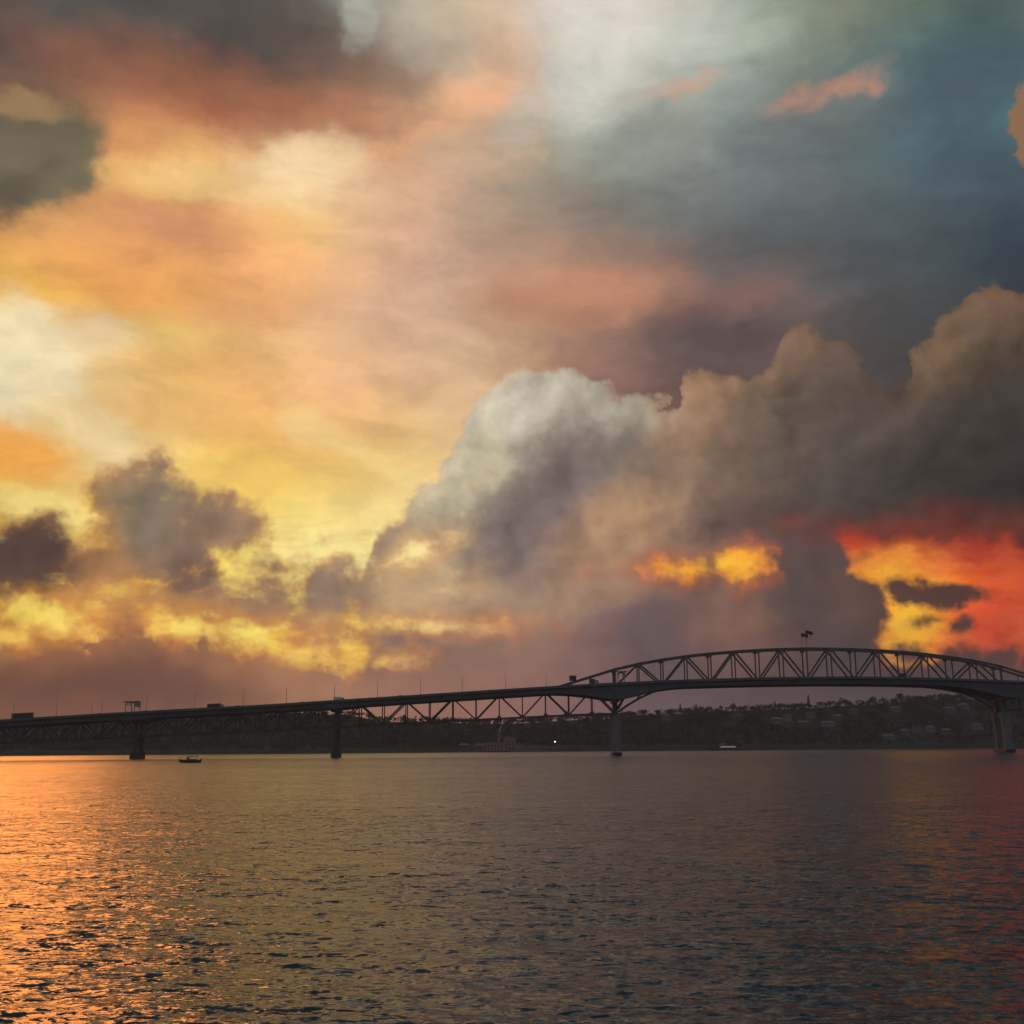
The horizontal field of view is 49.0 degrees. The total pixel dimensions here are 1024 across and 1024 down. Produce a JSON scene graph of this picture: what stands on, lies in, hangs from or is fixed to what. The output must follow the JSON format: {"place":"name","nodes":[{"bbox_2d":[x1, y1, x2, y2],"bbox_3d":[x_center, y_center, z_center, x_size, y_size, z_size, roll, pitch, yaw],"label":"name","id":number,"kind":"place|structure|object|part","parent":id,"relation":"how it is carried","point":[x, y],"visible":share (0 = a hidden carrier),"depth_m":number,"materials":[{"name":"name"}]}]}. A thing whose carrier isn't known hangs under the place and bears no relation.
{"place":"outdoors","nodes":[
{"label":"outdoors","id":0,"kind":"place"},
{"bbox_2d":[0,748,1023,1023],"bbox_3d":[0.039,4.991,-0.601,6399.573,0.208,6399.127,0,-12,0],"label":"water","id":1,"kind":"structure","parent":0,"point":[796,886],"depth_m":40.86,"materials":[{"name":"grey liquid"}]},
{"bbox_2d":[179,756,201,762],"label":"motorboat","id":2,"kind":"object","parent":1,"relation":"on","point":[188,760],"visible":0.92,"depth_m":458.29,"materials":[{"name":"grey paint"}]},
{"bbox_2d":[0,647,1023,758],"bbox_3d":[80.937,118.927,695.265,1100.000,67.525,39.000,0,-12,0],"label":"harbour bridge","id":3,"kind":"structure","parent":1,"relation":"in","point":[994,692],"depth_m":686.71,"materials":[{"name":"paint"}]},
{"bbox_2d":[11,712,33,718],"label":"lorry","id":4,"kind":"object","parent":3,"relation":"on","point":[23,715],"visible":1,"depth_m":677.67,"materials":[{"name":"grey paint"}]},
{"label":"window","id":5,"kind":"part","parent":4,"relation":"part of","materials":[{"name":"black glass"}]},
{"bbox_2d":[123,698,140,711],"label":"sign gantry","id":6,"kind":"object","parent":3,"relation":"on","point":[137,703],"visible":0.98,"depth_m":677.71,"materials":[{"name":"metal"}]},
{"bbox_2d":[207,703,224,706],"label":"lorry","id":7,"kind":"object","parent":3,"relation":"on","point":[216,705],"visible":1,"depth_m":678.76,"materials":[{"name":"white paint"}]},
{"bbox_2d":[569,675,576,680],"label":"message sign","id":8,"kind":"object","parent":3,"relation":"on","point":[572,677],"visible":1,"depth_m":679.60,"materials":[{"name":"metal"}]},
{"bbox_2d":[589,679,598,683],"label":"lorry","id":9,"kind":"object","parent":3,"relation":"on","point":[592,681],"visible":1,"depth_m":681.34,"materials":[{"name":"white paint"}]},
{"bbox_2d":[616,668,626,681],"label":"sign gantry","id":10,"kind":"object","parent":3,"relation":"on","point":[622,673],"visible":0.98,"depth_m":681.13,"materials":[{"name":"metal"}]},
{"bbox_2d":[896,673,909,676],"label":"lorry","id":11,"kind":"object","parent":3,"relation":"on","point":[902,675],"visible":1,"depth_m":681.89,"materials":[{"name":"white paint"}]},
{"bbox_2d":[509,748,546,751],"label":"sea wall","id":12,"kind":"structure","parent":1,"relation":"in","point":[523,750],"depth_m":1343.79,"materials":[{"name":"grey concrete"}]},
{"bbox_2d":[705,740,738,750],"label":"moored launch","id":13,"kind":"object","parent":1,"relation":"on","point":[721,747],"visible":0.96,"depth_m":1330.52,"materials":[{"name":"grey paint"}]},
{"bbox_2d":[0,697,1023,755],"bbox_3d":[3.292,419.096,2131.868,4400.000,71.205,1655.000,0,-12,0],"label":"hills","id":14,"kind":"structure","parent":0,"point":[675,746],"depth_m":1421.07,"materials":[{"name":"black plant"}]},
{"bbox_2d":[458,743,469,749],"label":"house","id":15,"kind":"structure","parent":14,"relation":"on","point":[463,746],"depth_m":1396.28,"materials":[{"name":"grey glass"}]},
{"bbox_2d":[476,744,482,749],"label":"house","id":16,"kind":"structure","parent":14,"relation":"on","point":[479,746],"depth_m":1390.21,"materials":[{"name":"metal"}]},
{"bbox_2d":[482,733,523,750],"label":"factory","id":17,"kind":"structure","parent":14,"relation":"on","point":[508,743],"depth_m":1371.21,"materials":[{"name":"metal"}]},
{"bbox_2d":[0,693,1023,751],"bbox_3d":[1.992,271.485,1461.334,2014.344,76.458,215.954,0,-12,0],"label":"wood","id":18,"kind":"object","parent":14,"relation":"on","point":[416,741],"visible":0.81,"depth_m":1454.50,"materials":[{"name":"green plant"}]},
{"bbox_2d":[662,714,671,720],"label":"house","id":19,"kind":"structure","parent":14,"relation":"on","point":[666,717],"depth_m":1501.06,"materials":[{"name":"grey brick"}]},
{"bbox_2d":[733,714,743,719],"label":"house","id":20,"kind":"structure","parent":14,"relation":"on","point":[737,716],"depth_m":1493.47,"materials":[{"name":"tile"}]},
{"bbox_2d":[770,717,782,723],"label":"house","id":21,"kind":"structure","parent":14,"relation":"on","point":[776,720],"depth_m":1470.85,"materials":[{"name":"metal"}]},
{"bbox_2d":[781,714,791,720],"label":"house","id":22,"kind":"structure","parent":14,"relation":"on","point":[786,717],"depth_m":1485.97,"materials":[{"name":"tile"}]},
{"bbox_2d":[798,720,808,725],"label":"house","id":23,"kind":"structure","parent":14,"relation":"on","point":[804,723],"depth_m":1461.65,"materials":[{"name":"grey glass"}]},
{"bbox_2d":[806,712,814,718],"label":"house","id":24,"kind":"structure","parent":14,"relation":"on","point":[810,715],"depth_m":1491.91,"materials":[{"name":"tile"}]},
{"bbox_2d":[820,721,834,726],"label":"house","id":25,"kind":"structure","parent":14,"relation":"on","point":[827,723],"depth_m":1455.80,"materials":[{"name":"metal"}]},
{"bbox_2d":[833,714,842,720],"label":"house","id":26,"kind":"structure","parent":14,"relation":"on","point":[837,717],"depth_m":1479.02,"materials":[{"name":"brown brick"}]},
{"bbox_2d":[838,697,849,702],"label":"broadleaf tree","id":27,"kind":"object","parent":14,"relation":"on","point":[843,699],"visible":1,"depth_m":1539.86,"materials":[{"name":"green plant"}]},
{"bbox_2d":[848,708,858,714],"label":"house","id":28,"kind":"structure","parent":14,"relation":"on","point":[854,711],"depth_m":1500.19,"materials":[{"name":"tile"}]},
{"bbox_2d":[881,734,894,739],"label":"house","id":29,"kind":"structure","parent":14,"relation":"on","point":[890,736],"depth_m":1399.14,"materials":[{"name":"grey glass"}]},
{"bbox_2d":[889,706,900,712],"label":"house","id":30,"kind":"structure","parent":14,"relation":"on","point":[894,709],"depth_m":1502.57,"materials":[{"name":"grey glass"}]},
{"bbox_2d":[899,729,910,735],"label":"house","id":31,"kind":"structure","parent":14,"relation":"on","point":[905,732],"depth_m":1408.78,"materials":[{"name":"metal"}]},
{"bbox_2d":[912,727,923,733],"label":"house","id":32,"kind":"structure","parent":14,"relation":"on","point":[917,730],"depth_m":1414.84,"materials":[{"name":"tile"}]},
{"bbox_2d":[925,725,934,732],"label":"house","id":33,"kind":"structure","parent":14,"relation":"on","point":[929,728],"depth_m":1420.92,"materials":[{"name":"metal"}]},
{"bbox_2d":[940,728,951,734],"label":"house","id":34,"kind":"structure","parent":14,"relation":"on","point":[946,731],"depth_m":1412.45,"materials":[{"name":"brown brick"}]},
{"bbox_2d":[941,707,955,712],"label":"house","id":35,"kind":"structure","parent":14,"relation":"on","point":[950,709],"depth_m":1492.74,"materials":[{"name":"grey glass"}]},
{"bbox_2d":[957,703,969,709],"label":"house","id":36,"kind":"structure","parent":14,"relation":"on","point":[964,706],"depth_m":1501.51,"materials":[{"name":"metal"}]},
{"bbox_2d":[971,723,982,729],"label":"house","id":37,"kind":"structure","parent":14,"relation":"on","point":[976,726],"depth_m":1431.36,"materials":[{"name":"grey glass"}]},
{"bbox_2d":[0,0,1023,723],"label":"sky","id":38,"kind":"structure","parent":0,"point":[396,347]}
]}

